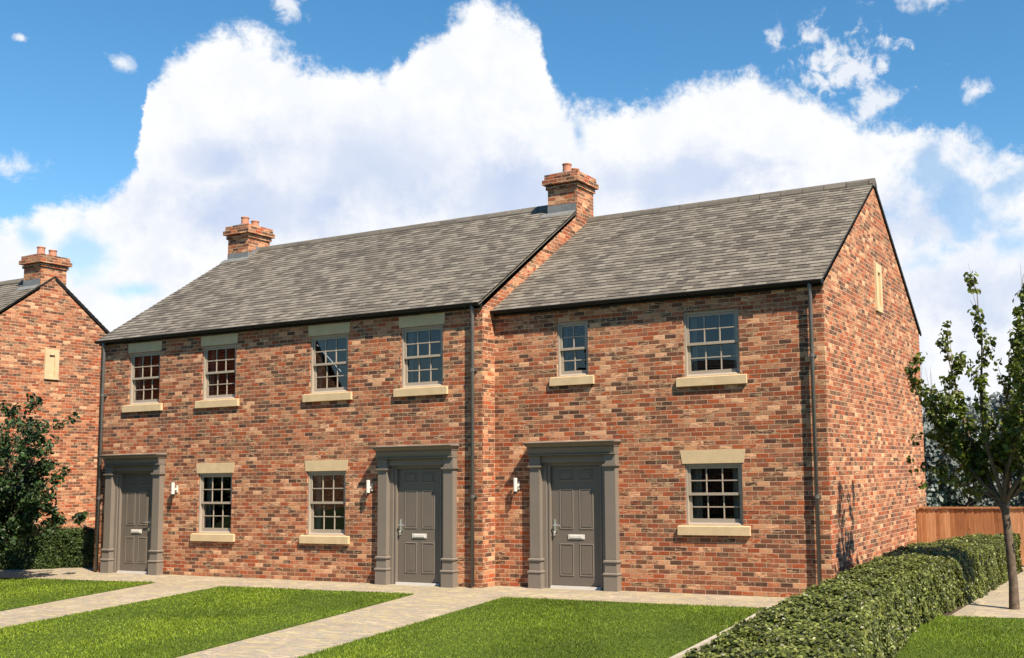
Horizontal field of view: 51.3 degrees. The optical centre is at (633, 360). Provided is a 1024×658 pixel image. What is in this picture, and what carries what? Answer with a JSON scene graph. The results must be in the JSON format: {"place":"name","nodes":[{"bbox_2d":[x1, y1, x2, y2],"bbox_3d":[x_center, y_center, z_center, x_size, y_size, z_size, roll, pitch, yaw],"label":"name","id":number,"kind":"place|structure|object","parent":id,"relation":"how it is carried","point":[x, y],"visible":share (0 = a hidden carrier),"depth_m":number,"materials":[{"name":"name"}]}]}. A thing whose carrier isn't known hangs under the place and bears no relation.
{"place":"outdoors","nodes":[
{"label":"outdoors","id":0,"kind":"place"},
{"bbox_2d":[0,577,154,610],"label":"lawn","id":1,"kind":"structure","parent":0,"point":[48,595],"depth_m":19.52,"materials":[{"name":"green plant"}]},
{"bbox_2d":[0,392,87,550],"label":"tree","id":2,"kind":"object","parent":1,"relation":"on","point":[21,499],"visible":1,"depth_m":21.85,"materials":[{"name":"green plant"}]},
{"bbox_2d":[0,585,413,657],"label":"lawn","id":3,"kind":"structure","parent":0,"point":[17,653],"depth_m":14.82,"materials":[{"name":"green plant"}]},
{"bbox_2d":[93,163,598,587],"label":"terraced house","id":4,"kind":"structure","parent":0,"point":[247,428],"depth_m":21.80,"materials":[{"name":"brick"}]},
{"bbox_2d":[116,471,152,573],"bbox_3d":[-10.949,3.559,23.238,1.150,2.225,0.130,-4,-7,26],"label":"door","id":5,"kind":"structure","parent":4,"relation":"in","point":[134,520],"depth_m":23.28,"materials":[{"name":"paint"}]},
{"bbox_2d":[122,341,162,412],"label":"window","id":6,"kind":"structure","parent":4,"relation":"in","point":[138,405],"depth_m":23.61,"materials":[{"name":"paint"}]},
{"bbox_2d":[190,462,234,541],"bbox_3d":[-8.778,2.987,22.283,1.250,1.635,0.287,-4,-7,26],"label":"window","id":7,"kind":"structure","parent":4,"relation":"in","point":[209,470],"depth_m":22.31,"materials":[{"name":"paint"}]},
{"bbox_2d":[195,333,238,407],"bbox_3d":[-8.796,0.235,22.557,1.250,1.545,0.287,-4,-7,26],"label":"window","id":8,"kind":"structure","parent":4,"relation":"in","point":[227,400],"depth_m":22.58,"materials":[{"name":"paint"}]},
{"bbox_2d":[299,460,349,543],"bbox_3d":[-6.039,2.800,20.921,1.250,1.635,0.287,-4,-7,26],"label":"window","id":9,"kind":"structure","parent":4,"relation":"in","point":[319,467],"depth_m":20.95,"materials":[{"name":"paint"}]},
{"bbox_2d":[302,322,351,401],"bbox_3d":[-6.061,0.049,21.197,1.250,1.545,0.287,-4,-7,26],"label":"window","id":10,"kind":"structure","parent":4,"relation":"in","point":[338,393],"depth_m":21.21,"materials":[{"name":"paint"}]},
{"bbox_2d":[393,465,442,585],"bbox_3d":[-4.022,3.087,19.795,1.150,2.225,0.130,-4,-7,26],"label":"door","id":11,"kind":"structure","parent":4,"relation":"in","point":[418,493],"depth_m":19.81,"materials":[{"name":"paint"}]},
{"bbox_2d":[393,312,447,396],"bbox_3d":[-3.996,-0.092,20.171,1.250,1.545,0.287,-4,-7,26],"label":"window","id":12,"kind":"structure","parent":4,"relation":"in","point":[412,388],"depth_m":20.17,"materials":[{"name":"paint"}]},
{"bbox_2d":[0,566,1023,657],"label":"pavement","id":13,"kind":"structure","parent":0,"point":[423,603],"depth_m":16.98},
{"bbox_2d":[0,527,69,569],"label":"hedge","id":14,"kind":"object","parent":13,"relation":"on","point":[40,552],"visible":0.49,"depth_m":24.62,"materials":[{"name":"green plant"}]},
{"bbox_2d":[60,526,94,567],"bbox_3d":[-12.771,4.419,25.137,1.436,0.992,0.841,-1,-6,2],"label":"hedge","id":15,"kind":"object","parent":13,"relation":"on","point":[78,550],"visible":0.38,"depth_m":24.82,"materials":[{"name":"green plant"}]},
{"bbox_2d":[669,605,772,657],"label":"kerb","id":16,"kind":"structure","parent":13,"relation":"on","point":[697,646],"depth_m":12.23,"materials":[{"name":"concrete"}]},
{"bbox_2d":[685,570,1023,657],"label":"flower bed","id":17,"kind":"object","parent":13,"relation":"on","point":[958,607],"visible":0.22,"depth_m":15.12,"materials":[{"name":"soil"}]},
{"bbox_2d":[681,532,1022,657],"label":"hedge","id":18,"kind":"object","parent":17,"relation":"on","point":[885,604],"visible":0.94,"depth_m":11.42,"materials":[{"name":"green plant"}]},
{"bbox_2d":[902,266,1023,609],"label":"tree","id":19,"kind":"object","parent":13,"relation":"on","point":[1003,452],"visible":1,"depth_m":15.43,"materials":[{"name":"green plant"}]},
{"bbox_2d":[915,507,1023,564],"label":"fence","id":20,"kind":"object","parent":13,"relation":"on","point":[934,524],"visible":0.51,"depth_m":21.88,"materials":[{"name":"brown wood"}]},
{"bbox_2d":[0,0,1023,439],"label":"sky","id":21,"kind":"structure","parent":0,"point":[133,133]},
{"bbox_2d":[294,596,762,657],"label":"lawn","id":22,"kind":"structure","parent":0,"point":[471,631],"depth_m":13.43,"materials":[{"name":"green plant"}]},
{"bbox_2d":[490,178,926,597],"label":"terraced house","id":23,"kind":"structure","parent":0,"point":[716,397],"depth_m":18.56,"materials":[{"name":"brick"}]},
{"bbox_2d":[549,320,593,385],"bbox_3d":[-1.069,-0.124,19.143,0.900,1.160,0.287,-4,-7,26],"label":"window","id":24,"kind":"structure","parent":23,"relation":"in","point":[565,377],"depth_m":19.13,"materials":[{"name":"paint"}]},
{"bbox_2d":[547,462,603,589],"bbox_3d":[-1.021,2.928,18.742,1.150,2.225,0.130,-4,-7,26],"label":"door","id":25,"kind":"structure","parent":23,"relation":"in","point":[574,489],"depth_m":18.75,"materials":[{"name":"paint"}]},
{"bbox_2d":[676,308,746,386],"bbox_3d":[1.350,-0.209,17.933,1.270,1.280,0.287,-4,-7,26],"label":"window","id":26,"kind":"structure","parent":23,"relation":"in","point":[693,377],"depth_m":17.91,"materials":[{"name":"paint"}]},
{"bbox_2d":[677,449,750,535],"bbox_3d":[1.372,2.211,17.689,1.290,1.415,0.287,-4,-7,26],"label":"window","id":27,"kind":"structure","parent":23,"relation":"in","point":[725,458],"depth_m":17.66,"materials":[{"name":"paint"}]},
{"bbox_2d":[894,614,1023,657],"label":"lawn","id":28,"kind":"structure","parent":0,"point":[950,641],"depth_m":12.36,"materials":[{"name":"green plant"}]},
{"label":"ground","id":29,"kind":"structure","parent":0,"visible":0},
{"bbox_2d":[0,246,108,528],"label":"brick house","id":30,"kind":"structure","parent":29,"relation":"on","point":[52,328],"depth_m":28.73,"materials":[{"name":"brick"}]},
{"bbox_2d":[921,390,937,504],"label":"tree","id":31,"kind":"object","parent":29,"relation":"on","point":[923,414],"visible":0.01,"depth_m":42.39,"materials":[{"name":"green plant"}]},
{"bbox_2d":[923,414,964,506],"bbox_3d":[10.389,4.169,38.889,3.854,4.415,3.778,-4,-7,26],"label":"tree","id":32,"kind":"object","parent":29,"relation":"on","point":[933,454],"visible":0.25,"depth_m":37.80,"materials":[{"name":"green plant"}]},
{"bbox_2d":[925,396,1020,506],"bbox_3d":[12.357,3.949,39.897,4.017,5.281,3.902,0,-6,-5],"label":"tree","id":33,"kind":"object","parent":29,"relation":"on","point":[968,500],"visible":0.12,"depth_m":39.14,"materials":[{"name":"green plant"}]},
{"bbox_2d":[972,385,1023,506],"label":"tree","id":34,"kind":"object","parent":29,"relation":"on","point":[995,403],"visible":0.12,"depth_m":46.51,"materials":[{"name":"green plant"}]},
{"bbox_2d":[1002,393,1023,506],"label":"tree","id":35,"kind":"object","parent":29,"relation":"on","point":[1014,479],"visible":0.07,"depth_m":41.49,"materials":[{"name":"green plant"}]}
]}

